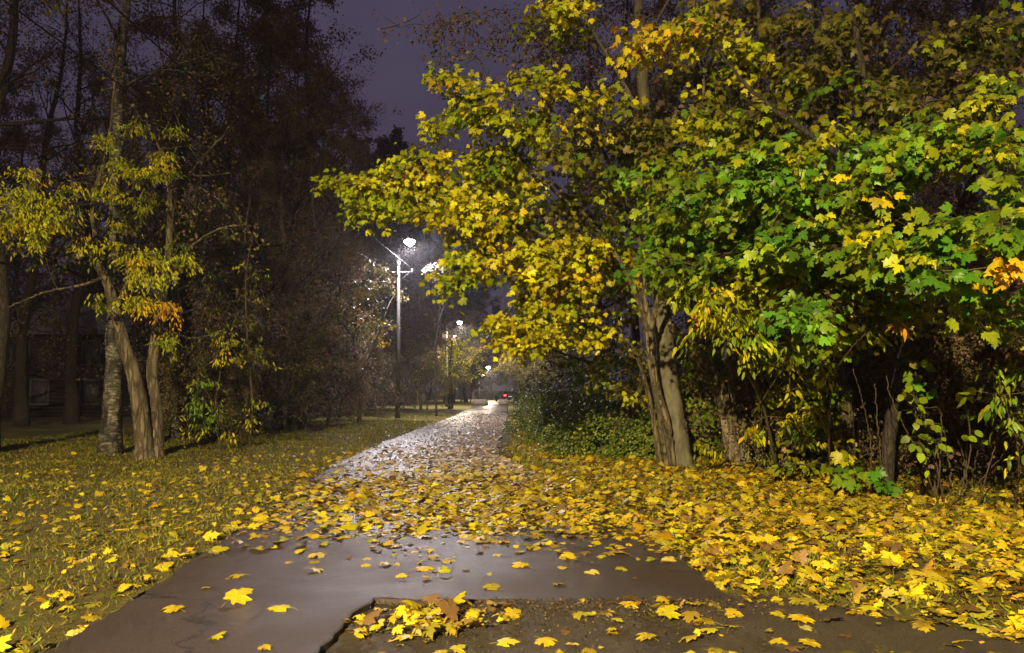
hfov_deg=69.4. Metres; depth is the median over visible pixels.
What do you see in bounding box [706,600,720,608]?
fallen leaf
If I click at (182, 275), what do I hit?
woodland tree
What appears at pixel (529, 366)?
distant tree
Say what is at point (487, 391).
roadside tree
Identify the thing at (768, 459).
leafy shrub
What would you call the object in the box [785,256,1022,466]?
shrub
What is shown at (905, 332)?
pale twig shrub
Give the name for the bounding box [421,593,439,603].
fallen leaf
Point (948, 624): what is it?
fallen leaf
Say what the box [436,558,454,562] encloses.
fallen leaf
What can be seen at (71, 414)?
woodland tree
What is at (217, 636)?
fallen leaf
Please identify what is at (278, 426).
birch tree
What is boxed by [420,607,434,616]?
fallen leaf
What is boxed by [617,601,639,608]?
fallen leaf
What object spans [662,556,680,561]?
fallen leaf
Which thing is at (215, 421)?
understorey sapling
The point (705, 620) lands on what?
fallen leaf
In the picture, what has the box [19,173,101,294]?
woodland tree
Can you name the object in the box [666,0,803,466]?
pale barked tree
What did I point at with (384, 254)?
distant tree
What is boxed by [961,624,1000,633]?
fallen leaf
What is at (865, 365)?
shrub
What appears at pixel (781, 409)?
shrub
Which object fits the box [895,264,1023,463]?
shrub
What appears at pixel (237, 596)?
fallen leaf
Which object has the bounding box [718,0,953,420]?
woodland tree
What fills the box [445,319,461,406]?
street lamp
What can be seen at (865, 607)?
fallen leaf
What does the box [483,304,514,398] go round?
distant tree
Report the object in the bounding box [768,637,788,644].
fallen leaf
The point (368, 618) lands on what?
fallen leaf
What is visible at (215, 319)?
shrub
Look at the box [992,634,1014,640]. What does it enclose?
fallen leaf
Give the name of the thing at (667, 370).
tall aspen
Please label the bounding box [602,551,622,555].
fallen leaf
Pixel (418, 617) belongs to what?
fallen leaf
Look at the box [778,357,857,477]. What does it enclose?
leafy shrub
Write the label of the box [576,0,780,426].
woodland tree
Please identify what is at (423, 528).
fallen leaf
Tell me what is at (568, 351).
woodland tree
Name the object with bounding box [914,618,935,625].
fallen leaf
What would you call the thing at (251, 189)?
birch tree
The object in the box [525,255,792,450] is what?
shrub
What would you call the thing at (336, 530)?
fallen leaf
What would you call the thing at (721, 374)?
shrub
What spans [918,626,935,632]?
fallen leaf
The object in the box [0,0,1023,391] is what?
sky
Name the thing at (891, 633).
old pavement
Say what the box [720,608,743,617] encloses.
fallen leaf
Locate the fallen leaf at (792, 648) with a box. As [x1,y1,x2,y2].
[782,646,804,651]
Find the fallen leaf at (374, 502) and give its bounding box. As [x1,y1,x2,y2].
[367,498,377,504]
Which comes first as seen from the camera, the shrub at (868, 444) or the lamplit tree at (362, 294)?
the shrub at (868, 444)
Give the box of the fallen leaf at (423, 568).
[409,566,433,570]
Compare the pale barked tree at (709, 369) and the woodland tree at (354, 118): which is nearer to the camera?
the pale barked tree at (709, 369)
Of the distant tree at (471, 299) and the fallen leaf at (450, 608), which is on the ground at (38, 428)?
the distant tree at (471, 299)
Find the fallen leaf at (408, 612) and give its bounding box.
[404,606,413,614]
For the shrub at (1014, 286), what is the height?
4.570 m
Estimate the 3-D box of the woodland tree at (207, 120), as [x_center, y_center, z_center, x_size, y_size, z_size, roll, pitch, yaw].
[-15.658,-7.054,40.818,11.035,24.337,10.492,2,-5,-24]
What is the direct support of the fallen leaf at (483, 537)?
on the asphalt path
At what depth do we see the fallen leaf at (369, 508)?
9.14 m
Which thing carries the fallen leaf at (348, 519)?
on the fallen leaf
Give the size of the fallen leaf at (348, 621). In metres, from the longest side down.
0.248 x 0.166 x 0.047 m
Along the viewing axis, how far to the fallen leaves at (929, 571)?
8.70 m
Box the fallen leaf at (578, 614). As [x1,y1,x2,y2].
[568,611,593,619]
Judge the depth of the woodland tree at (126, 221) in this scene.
52.26 m
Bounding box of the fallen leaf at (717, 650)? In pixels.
[708,646,724,652]
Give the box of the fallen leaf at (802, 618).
[787,614,814,623]
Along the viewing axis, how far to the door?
41.23 m
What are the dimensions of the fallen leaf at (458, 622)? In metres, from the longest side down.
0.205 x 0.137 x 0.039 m
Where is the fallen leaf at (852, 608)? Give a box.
[837,606,860,611]
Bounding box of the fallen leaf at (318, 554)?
[307,552,325,557]
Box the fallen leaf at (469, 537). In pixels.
[462,536,474,539]
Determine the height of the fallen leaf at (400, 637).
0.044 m
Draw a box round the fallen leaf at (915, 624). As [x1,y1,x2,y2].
[909,620,932,628]
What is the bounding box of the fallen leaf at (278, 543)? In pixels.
[267,541,283,544]
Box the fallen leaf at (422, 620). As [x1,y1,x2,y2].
[417,619,436,632]
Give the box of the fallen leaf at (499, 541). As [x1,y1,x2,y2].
[490,539,509,543]
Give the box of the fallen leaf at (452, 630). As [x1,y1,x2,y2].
[445,625,459,635]
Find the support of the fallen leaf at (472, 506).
on the asphalt path
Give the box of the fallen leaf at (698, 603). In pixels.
[693,601,706,605]
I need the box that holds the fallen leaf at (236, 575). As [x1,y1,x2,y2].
[229,574,248,578]
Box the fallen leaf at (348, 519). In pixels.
[342,516,352,523]
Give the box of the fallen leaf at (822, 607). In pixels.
[815,604,828,610]
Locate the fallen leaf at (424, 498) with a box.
[419,495,430,501]
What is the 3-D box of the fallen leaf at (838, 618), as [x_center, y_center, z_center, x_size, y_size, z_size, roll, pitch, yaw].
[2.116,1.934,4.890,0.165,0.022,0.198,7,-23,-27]
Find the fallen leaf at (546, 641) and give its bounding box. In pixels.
[534,636,557,646]
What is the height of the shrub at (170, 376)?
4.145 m
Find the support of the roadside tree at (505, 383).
on the ground at (38, 428)
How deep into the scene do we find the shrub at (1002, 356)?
11.53 m
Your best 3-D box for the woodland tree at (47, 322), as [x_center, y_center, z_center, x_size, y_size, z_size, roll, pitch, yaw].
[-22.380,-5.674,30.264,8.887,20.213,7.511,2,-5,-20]
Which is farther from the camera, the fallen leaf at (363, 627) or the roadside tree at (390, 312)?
the roadside tree at (390, 312)
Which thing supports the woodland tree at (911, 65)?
on the ground at (38, 428)
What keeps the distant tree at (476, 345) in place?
on the ground at (38, 428)
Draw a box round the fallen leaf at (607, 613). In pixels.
[599,610,614,616]
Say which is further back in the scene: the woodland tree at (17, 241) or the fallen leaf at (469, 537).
the woodland tree at (17, 241)
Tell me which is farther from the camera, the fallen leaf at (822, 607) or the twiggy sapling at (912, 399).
the twiggy sapling at (912, 399)
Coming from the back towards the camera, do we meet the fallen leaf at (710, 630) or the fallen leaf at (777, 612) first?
the fallen leaf at (777, 612)
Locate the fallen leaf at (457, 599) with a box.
[453,591,465,605]
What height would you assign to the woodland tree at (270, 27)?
16.110 m
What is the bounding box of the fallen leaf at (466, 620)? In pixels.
[460,617,478,627]
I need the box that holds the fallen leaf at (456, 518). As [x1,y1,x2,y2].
[451,516,463,521]
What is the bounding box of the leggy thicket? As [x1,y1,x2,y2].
[905,346,1023,497]
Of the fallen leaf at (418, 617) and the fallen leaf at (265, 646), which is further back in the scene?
the fallen leaf at (418, 617)
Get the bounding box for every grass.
[510,430,1023,630]
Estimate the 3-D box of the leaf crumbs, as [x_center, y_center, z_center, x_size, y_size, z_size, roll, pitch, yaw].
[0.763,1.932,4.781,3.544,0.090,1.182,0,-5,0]
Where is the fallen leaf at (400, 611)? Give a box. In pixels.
[395,604,409,617]
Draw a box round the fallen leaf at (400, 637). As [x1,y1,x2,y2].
[390,633,424,640]
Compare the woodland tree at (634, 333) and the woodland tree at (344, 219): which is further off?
the woodland tree at (344, 219)
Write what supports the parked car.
on the crossing road
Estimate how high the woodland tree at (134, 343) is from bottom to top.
22.051 m
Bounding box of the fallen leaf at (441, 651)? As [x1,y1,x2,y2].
[433,649,448,652]
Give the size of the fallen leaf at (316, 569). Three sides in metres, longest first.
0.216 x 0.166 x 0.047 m
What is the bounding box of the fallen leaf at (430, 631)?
[422,622,440,638]
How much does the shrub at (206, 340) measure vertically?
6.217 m
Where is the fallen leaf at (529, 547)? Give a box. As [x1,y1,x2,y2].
[523,544,540,549]
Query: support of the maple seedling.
on the ground at (38, 428)
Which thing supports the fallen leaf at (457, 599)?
on the fallen leaf
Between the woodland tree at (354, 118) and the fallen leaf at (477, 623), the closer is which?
the fallen leaf at (477, 623)
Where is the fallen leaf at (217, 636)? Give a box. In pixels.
[205,631,226,640]
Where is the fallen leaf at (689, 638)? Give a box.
[678,633,705,642]
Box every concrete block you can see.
[472,398,487,404]
[499,398,508,404]
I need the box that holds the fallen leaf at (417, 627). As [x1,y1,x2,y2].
[411,625,425,630]
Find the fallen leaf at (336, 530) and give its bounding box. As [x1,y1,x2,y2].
[329,529,341,533]
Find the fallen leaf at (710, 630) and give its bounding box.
[700,627,723,633]
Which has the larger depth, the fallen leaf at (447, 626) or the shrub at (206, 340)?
the shrub at (206, 340)
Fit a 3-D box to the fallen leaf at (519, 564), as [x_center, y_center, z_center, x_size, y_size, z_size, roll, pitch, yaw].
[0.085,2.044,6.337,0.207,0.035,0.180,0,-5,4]
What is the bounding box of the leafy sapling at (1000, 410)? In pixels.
[957,311,1023,507]
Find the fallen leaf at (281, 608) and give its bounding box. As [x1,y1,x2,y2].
[266,604,295,611]
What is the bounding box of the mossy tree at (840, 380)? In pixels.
[800,43,875,480]
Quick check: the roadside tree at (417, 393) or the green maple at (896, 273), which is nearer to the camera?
the green maple at (896, 273)
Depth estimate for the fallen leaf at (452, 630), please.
4.68 m
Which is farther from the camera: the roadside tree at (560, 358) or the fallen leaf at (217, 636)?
the roadside tree at (560, 358)
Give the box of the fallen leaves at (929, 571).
[0,412,1023,652]
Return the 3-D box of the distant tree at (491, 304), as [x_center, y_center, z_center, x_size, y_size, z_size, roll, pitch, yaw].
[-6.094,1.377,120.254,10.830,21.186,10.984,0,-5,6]
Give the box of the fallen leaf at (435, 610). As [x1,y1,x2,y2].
[428,607,440,615]
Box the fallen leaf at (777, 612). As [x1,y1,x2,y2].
[770,610,784,617]
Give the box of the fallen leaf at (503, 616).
[497,613,515,620]
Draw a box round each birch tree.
[0,0,270,453]
[64,7,300,439]
[193,117,341,433]
[198,34,352,429]
[213,115,371,430]
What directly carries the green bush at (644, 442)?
on the ground at (38, 428)
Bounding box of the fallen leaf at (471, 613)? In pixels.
[465,610,479,618]
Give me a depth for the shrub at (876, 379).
12.01 m
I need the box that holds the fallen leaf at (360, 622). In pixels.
[351,620,374,625]
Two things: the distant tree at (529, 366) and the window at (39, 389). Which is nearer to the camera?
the window at (39, 389)
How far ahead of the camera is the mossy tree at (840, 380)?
11.86 m
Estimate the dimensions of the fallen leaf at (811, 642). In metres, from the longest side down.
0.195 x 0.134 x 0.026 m
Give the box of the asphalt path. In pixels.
[41,402,739,652]
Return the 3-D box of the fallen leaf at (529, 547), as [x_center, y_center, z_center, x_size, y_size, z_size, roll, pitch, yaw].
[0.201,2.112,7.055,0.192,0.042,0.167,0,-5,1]
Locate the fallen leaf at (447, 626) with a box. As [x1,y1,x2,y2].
[440,623,452,631]
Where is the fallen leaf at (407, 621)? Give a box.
[403,612,419,624]
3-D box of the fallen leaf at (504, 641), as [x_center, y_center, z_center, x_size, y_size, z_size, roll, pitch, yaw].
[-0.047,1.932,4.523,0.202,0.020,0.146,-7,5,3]
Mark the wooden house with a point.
(46, 398)
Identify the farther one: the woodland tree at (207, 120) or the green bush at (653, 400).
the woodland tree at (207, 120)
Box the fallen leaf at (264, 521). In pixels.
[255,519,271,523]
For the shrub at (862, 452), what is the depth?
13.08 m
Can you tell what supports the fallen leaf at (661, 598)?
on the old pavement
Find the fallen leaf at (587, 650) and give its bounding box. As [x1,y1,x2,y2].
[581,646,596,652]
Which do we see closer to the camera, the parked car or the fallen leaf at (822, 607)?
the fallen leaf at (822, 607)
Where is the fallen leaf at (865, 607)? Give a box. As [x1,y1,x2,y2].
[857,604,879,612]
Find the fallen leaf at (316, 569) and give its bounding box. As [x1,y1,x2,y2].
[310,567,323,572]
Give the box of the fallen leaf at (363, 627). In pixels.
[354,626,366,637]
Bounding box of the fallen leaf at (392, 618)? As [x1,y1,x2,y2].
[385,611,398,623]
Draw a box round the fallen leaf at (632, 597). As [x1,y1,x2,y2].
[622,595,643,602]
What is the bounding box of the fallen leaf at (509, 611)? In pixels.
[504,607,521,619]
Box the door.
[1,380,9,416]
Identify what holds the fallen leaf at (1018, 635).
on the fallen leaf
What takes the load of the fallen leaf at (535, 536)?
on the asphalt path
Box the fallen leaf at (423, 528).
[417,521,430,531]
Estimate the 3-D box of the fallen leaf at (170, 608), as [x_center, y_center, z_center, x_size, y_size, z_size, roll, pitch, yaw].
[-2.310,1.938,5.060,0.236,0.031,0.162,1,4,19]
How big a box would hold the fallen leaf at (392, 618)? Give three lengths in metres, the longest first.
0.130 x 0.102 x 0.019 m
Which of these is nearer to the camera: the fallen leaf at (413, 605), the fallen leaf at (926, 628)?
the fallen leaf at (926, 628)
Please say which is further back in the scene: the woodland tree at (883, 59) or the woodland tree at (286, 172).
the woodland tree at (286, 172)
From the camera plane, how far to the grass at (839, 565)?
8.03 m
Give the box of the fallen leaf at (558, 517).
[552,514,562,519]
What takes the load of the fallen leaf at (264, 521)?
on the asphalt path
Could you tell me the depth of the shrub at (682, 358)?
17.02 m
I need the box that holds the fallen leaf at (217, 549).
[210,546,229,552]
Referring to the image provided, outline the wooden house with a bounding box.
[1,277,175,416]
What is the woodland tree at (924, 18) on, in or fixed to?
on the ground at (38, 428)
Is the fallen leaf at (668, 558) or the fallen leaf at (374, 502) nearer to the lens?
the fallen leaf at (668, 558)
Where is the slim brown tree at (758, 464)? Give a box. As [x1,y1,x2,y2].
[725,0,815,470]
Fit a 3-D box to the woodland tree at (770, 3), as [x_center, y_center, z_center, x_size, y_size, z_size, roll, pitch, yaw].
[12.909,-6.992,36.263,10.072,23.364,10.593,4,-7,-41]
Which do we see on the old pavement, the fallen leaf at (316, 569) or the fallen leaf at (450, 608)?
the fallen leaf at (450, 608)
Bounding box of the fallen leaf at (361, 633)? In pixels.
[350,628,369,637]
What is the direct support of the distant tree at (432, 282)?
on the ground at (38, 428)
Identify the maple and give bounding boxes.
[310,0,775,466]
[400,316,500,408]
[599,0,1023,489]
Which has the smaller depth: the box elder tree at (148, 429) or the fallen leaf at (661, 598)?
the fallen leaf at (661, 598)
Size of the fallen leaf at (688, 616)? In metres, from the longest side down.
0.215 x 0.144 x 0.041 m
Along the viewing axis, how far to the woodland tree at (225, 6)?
36.13 m
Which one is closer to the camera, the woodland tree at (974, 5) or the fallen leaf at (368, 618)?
the fallen leaf at (368, 618)
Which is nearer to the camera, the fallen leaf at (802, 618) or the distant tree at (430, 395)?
the fallen leaf at (802, 618)
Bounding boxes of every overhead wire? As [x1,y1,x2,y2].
[2,0,380,266]
[106,0,410,267]
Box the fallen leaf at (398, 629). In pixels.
[392,625,404,634]
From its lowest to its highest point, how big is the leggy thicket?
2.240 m
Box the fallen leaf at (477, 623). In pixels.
[464,620,497,626]
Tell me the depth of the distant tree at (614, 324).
121.29 m
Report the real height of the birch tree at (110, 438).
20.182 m
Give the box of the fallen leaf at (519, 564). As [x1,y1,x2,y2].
[510,562,531,567]
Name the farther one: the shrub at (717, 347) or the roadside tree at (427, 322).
the roadside tree at (427, 322)
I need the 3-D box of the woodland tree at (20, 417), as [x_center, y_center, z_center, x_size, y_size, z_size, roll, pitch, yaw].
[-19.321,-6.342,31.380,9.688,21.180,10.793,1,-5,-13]
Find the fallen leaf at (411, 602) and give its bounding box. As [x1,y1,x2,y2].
[400,599,423,610]
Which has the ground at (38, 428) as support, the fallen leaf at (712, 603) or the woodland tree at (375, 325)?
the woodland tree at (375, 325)
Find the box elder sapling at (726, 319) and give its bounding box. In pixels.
[658,278,853,480]
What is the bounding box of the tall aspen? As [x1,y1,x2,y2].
[372,0,769,469]
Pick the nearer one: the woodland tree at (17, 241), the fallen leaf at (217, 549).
the fallen leaf at (217, 549)
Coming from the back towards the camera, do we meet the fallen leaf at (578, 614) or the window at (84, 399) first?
the window at (84, 399)
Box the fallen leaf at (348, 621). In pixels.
[342,618,360,626]
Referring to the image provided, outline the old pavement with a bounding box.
[323,594,1023,652]
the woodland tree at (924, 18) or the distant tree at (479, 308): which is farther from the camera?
the distant tree at (479, 308)
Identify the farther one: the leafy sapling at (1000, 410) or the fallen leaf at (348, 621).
the leafy sapling at (1000, 410)
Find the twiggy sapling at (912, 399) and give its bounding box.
[885,339,1021,508]
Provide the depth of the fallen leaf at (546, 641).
4.54 m
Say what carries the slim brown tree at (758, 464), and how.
on the ground at (38, 428)
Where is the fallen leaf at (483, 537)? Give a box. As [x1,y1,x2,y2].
[473,534,485,540]
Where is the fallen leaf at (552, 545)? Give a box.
[547,543,559,547]
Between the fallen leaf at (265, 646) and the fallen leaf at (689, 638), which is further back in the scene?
the fallen leaf at (689, 638)
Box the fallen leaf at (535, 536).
[527,535,546,538]
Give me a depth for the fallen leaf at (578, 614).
4.97 m
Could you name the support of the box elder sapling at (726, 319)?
on the ground at (38, 428)
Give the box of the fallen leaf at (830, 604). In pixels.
[821,603,838,605]
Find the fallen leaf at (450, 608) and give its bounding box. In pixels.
[436,596,463,623]
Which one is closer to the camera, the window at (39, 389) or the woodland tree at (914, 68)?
the woodland tree at (914, 68)
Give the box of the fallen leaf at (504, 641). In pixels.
[489,637,519,646]
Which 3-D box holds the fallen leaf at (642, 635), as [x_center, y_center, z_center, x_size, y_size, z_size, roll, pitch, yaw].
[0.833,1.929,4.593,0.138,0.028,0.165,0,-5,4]
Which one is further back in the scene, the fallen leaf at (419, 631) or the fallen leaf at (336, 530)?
the fallen leaf at (336, 530)
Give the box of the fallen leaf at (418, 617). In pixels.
[413,616,433,619]
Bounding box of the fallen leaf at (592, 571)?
[584,568,599,574]
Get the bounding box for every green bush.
[503,368,565,432]
[515,359,613,443]
[533,365,664,457]
[601,407,665,461]
[602,360,712,443]
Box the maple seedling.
[767,438,902,498]
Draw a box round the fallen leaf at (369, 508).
[364,505,375,510]
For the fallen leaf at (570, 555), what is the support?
on the asphalt path
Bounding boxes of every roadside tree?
[356,299,439,407]
[377,308,470,408]
[379,301,437,390]
[384,300,473,404]
[403,353,454,408]
[427,336,483,401]
[438,345,488,402]
[456,376,485,401]
[463,369,494,400]
[486,337,554,402]
[489,297,563,403]
[494,343,532,398]
[499,314,588,391]
[519,307,594,390]
[524,295,610,393]
[552,288,625,398]
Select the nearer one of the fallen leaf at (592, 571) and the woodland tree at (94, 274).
the fallen leaf at (592, 571)
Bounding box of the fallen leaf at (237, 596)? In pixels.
[222,587,252,605]
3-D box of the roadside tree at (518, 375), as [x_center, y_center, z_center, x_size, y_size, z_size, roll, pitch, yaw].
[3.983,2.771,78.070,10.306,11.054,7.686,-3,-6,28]
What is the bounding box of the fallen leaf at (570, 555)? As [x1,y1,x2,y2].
[559,552,577,558]
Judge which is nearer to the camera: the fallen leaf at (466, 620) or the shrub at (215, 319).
the fallen leaf at (466, 620)
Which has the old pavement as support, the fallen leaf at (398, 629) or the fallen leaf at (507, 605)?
the fallen leaf at (507, 605)
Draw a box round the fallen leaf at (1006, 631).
[1000,627,1022,635]
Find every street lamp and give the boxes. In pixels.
[385,236,414,417]
[422,234,471,415]
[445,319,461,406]
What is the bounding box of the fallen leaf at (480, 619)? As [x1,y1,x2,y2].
[462,617,488,625]
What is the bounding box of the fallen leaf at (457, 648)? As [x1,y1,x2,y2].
[449,644,465,652]
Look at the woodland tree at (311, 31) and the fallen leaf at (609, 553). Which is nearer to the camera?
the fallen leaf at (609, 553)
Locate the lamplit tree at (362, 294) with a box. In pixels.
[288,246,408,422]
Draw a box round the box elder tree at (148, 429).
[0,76,245,459]
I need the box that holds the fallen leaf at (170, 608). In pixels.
[162,605,184,612]
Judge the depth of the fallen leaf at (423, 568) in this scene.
6.20 m
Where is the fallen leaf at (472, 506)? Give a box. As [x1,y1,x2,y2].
[466,503,477,509]
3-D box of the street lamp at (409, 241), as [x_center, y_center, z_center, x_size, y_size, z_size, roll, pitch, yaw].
[-5.596,0.263,38.672,1.211,9.724,2.438,4,-6,-38]
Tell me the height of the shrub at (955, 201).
6.602 m
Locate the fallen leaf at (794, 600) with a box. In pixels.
[787,597,807,604]
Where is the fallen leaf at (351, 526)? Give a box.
[340,523,358,529]
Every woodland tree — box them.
[0,0,168,426]
[0,0,204,423]
[0,0,235,451]
[0,0,334,434]
[0,2,90,424]
[0,78,104,294]
[0,100,65,318]
[9,45,165,316]
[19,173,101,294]
[27,46,208,418]
[41,162,135,289]
[42,0,288,420]
[43,69,199,334]
[76,0,314,426]
[81,0,357,431]
[101,77,252,412]
[123,0,324,417]
[158,3,388,430]
[163,0,358,422]
[178,0,404,425]
[201,78,331,409]
[204,8,383,418]
[219,24,396,419]
[255,62,412,412]
[266,119,414,408]
[360,304,387,398]
[464,0,719,417]
[475,0,721,400]
[519,144,609,397]
[560,46,721,414]
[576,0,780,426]
[604,0,814,318]
[675,0,891,312]
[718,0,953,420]
[751,0,1023,224]
[756,0,955,428]
[800,17,977,220]
[828,0,1023,430]
[881,0,1023,225]
[899,0,1023,226]
[949,0,1023,221]
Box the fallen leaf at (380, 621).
[375,618,389,630]
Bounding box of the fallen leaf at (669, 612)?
[656,604,680,621]
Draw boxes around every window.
[8,341,30,366]
[28,379,49,404]
[79,340,101,365]
[79,379,99,404]
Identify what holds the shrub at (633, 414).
on the ground at (38, 428)
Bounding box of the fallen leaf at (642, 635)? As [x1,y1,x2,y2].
[635,632,656,640]
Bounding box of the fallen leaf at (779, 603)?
[771,600,784,604]
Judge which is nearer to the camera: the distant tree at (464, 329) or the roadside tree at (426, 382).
the roadside tree at (426, 382)
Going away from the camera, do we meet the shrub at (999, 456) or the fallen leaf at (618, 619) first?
the fallen leaf at (618, 619)
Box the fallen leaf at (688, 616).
[679,608,700,622]
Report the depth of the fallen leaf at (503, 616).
4.96 m
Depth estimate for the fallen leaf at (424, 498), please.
9.88 m
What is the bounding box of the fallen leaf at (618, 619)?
[611,618,622,621]
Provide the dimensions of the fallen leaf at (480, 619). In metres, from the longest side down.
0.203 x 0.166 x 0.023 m
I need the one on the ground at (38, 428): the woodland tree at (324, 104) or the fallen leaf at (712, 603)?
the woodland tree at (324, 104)
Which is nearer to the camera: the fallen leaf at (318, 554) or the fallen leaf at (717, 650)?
the fallen leaf at (717, 650)
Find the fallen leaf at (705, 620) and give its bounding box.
[693,617,721,624]
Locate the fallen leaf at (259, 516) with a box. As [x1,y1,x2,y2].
[252,514,268,520]
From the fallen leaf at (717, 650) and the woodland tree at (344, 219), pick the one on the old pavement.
the fallen leaf at (717, 650)
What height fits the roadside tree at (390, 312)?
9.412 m
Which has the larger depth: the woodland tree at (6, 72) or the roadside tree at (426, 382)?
the roadside tree at (426, 382)
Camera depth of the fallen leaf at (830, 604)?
5.20 m
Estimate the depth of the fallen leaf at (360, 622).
4.81 m
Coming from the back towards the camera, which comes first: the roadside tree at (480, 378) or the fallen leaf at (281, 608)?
the roadside tree at (480, 378)
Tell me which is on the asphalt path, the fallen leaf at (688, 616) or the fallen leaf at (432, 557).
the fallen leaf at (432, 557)
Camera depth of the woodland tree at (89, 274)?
68.21 m
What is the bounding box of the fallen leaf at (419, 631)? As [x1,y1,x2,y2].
[412,623,429,634]
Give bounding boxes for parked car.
[495,391,515,401]
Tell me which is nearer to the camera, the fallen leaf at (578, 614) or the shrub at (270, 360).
the fallen leaf at (578, 614)
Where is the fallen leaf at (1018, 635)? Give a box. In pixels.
[1011,633,1023,637]
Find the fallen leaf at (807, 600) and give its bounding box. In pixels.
[802,597,819,605]
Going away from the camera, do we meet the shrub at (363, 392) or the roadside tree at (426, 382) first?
the shrub at (363, 392)
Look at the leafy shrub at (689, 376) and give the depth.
14.60 m
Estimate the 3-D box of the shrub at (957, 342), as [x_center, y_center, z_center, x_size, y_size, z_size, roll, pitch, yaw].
[9.810,0.776,18.085,5.163,6.217,4.082,-2,-5,23]
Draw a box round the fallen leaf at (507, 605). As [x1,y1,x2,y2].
[501,603,516,608]
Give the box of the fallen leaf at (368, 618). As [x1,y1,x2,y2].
[357,609,382,625]
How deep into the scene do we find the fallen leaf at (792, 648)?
4.39 m
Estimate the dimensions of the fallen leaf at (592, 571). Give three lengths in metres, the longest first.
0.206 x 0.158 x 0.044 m
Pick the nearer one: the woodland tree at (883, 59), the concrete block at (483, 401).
the woodland tree at (883, 59)
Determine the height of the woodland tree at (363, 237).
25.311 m
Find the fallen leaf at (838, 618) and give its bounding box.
[823,617,843,620]
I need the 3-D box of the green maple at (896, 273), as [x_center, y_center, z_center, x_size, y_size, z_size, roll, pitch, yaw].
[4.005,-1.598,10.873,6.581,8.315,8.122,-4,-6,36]
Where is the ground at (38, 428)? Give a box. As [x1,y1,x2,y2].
[0,392,1023,652]
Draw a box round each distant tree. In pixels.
[305,131,427,409]
[328,134,481,405]
[336,125,458,407]
[377,177,489,404]
[404,319,441,399]
[405,232,484,402]
[437,288,492,399]
[451,280,504,402]
[454,284,501,398]
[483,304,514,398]
[505,297,540,396]
[601,276,628,398]
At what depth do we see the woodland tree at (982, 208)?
35.88 m
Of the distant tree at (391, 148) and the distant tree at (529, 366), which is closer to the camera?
the distant tree at (391, 148)
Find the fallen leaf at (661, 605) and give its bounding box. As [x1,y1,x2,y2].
[652,603,668,607]
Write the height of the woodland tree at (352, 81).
22.051 m
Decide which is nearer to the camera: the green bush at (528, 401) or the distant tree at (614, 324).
the green bush at (528, 401)
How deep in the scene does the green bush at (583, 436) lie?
16.80 m
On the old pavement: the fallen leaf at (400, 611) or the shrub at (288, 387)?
the fallen leaf at (400, 611)
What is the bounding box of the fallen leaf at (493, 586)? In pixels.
[483,583,506,590]
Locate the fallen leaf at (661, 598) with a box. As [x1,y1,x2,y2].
[656,595,669,603]
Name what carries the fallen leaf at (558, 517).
on the asphalt path
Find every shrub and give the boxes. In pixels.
[125,283,287,438]
[128,318,235,442]
[138,313,261,421]
[182,343,277,439]
[197,296,330,438]
[242,302,339,421]
[253,298,355,429]
[267,303,394,416]
[272,307,432,424]
[303,321,421,419]
[347,332,409,417]
[361,338,423,411]
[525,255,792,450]
[583,286,905,457]
[634,310,745,452]
[677,338,736,459]
[678,305,902,474]
[682,299,833,463]
[685,305,830,451]
[718,372,792,455]
[738,300,1023,472]
[739,352,827,471]
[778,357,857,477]
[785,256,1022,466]
[785,260,1018,459]
[806,281,1023,465]
[806,320,912,493]
[818,309,1023,480]
[826,317,1017,484]
[849,297,1019,452]
[883,294,1023,483]
[885,195,1021,447]
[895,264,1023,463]
[898,252,1023,446]
[921,312,1023,484]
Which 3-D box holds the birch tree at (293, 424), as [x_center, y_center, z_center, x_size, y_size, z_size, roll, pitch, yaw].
[-7.842,-2.069,26.824,5.999,11.871,5.345,2,-5,-23]
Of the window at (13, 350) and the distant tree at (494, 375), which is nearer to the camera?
the window at (13, 350)
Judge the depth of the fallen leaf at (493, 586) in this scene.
5.61 m
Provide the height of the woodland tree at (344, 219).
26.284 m
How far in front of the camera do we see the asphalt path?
5.92 m
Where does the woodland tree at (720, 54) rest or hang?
on the ground at (38, 428)
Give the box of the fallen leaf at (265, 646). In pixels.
[258,644,272,650]
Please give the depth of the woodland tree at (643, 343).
41.34 m
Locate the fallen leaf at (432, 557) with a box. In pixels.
[426,554,439,559]
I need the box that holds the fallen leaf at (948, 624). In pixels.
[928,619,955,628]
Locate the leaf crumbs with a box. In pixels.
[353,596,883,651]
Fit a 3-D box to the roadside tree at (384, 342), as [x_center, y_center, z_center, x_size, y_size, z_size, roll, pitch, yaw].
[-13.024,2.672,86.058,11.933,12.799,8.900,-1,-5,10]
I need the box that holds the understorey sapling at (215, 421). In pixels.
[170,215,281,451]
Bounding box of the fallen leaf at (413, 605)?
[407,602,418,610]
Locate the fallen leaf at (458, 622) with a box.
[448,620,462,636]
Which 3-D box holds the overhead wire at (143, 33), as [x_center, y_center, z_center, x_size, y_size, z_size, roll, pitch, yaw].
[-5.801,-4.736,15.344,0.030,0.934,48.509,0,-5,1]
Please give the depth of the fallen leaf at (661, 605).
5.03 m
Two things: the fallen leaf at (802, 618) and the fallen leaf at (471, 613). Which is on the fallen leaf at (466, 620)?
the fallen leaf at (471, 613)
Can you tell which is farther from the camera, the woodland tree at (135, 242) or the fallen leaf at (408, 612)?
the woodland tree at (135, 242)
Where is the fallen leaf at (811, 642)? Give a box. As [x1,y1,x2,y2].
[798,638,820,647]
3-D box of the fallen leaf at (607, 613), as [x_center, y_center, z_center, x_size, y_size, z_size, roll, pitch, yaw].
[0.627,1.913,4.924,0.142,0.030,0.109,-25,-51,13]
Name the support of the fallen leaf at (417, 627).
on the fallen leaf

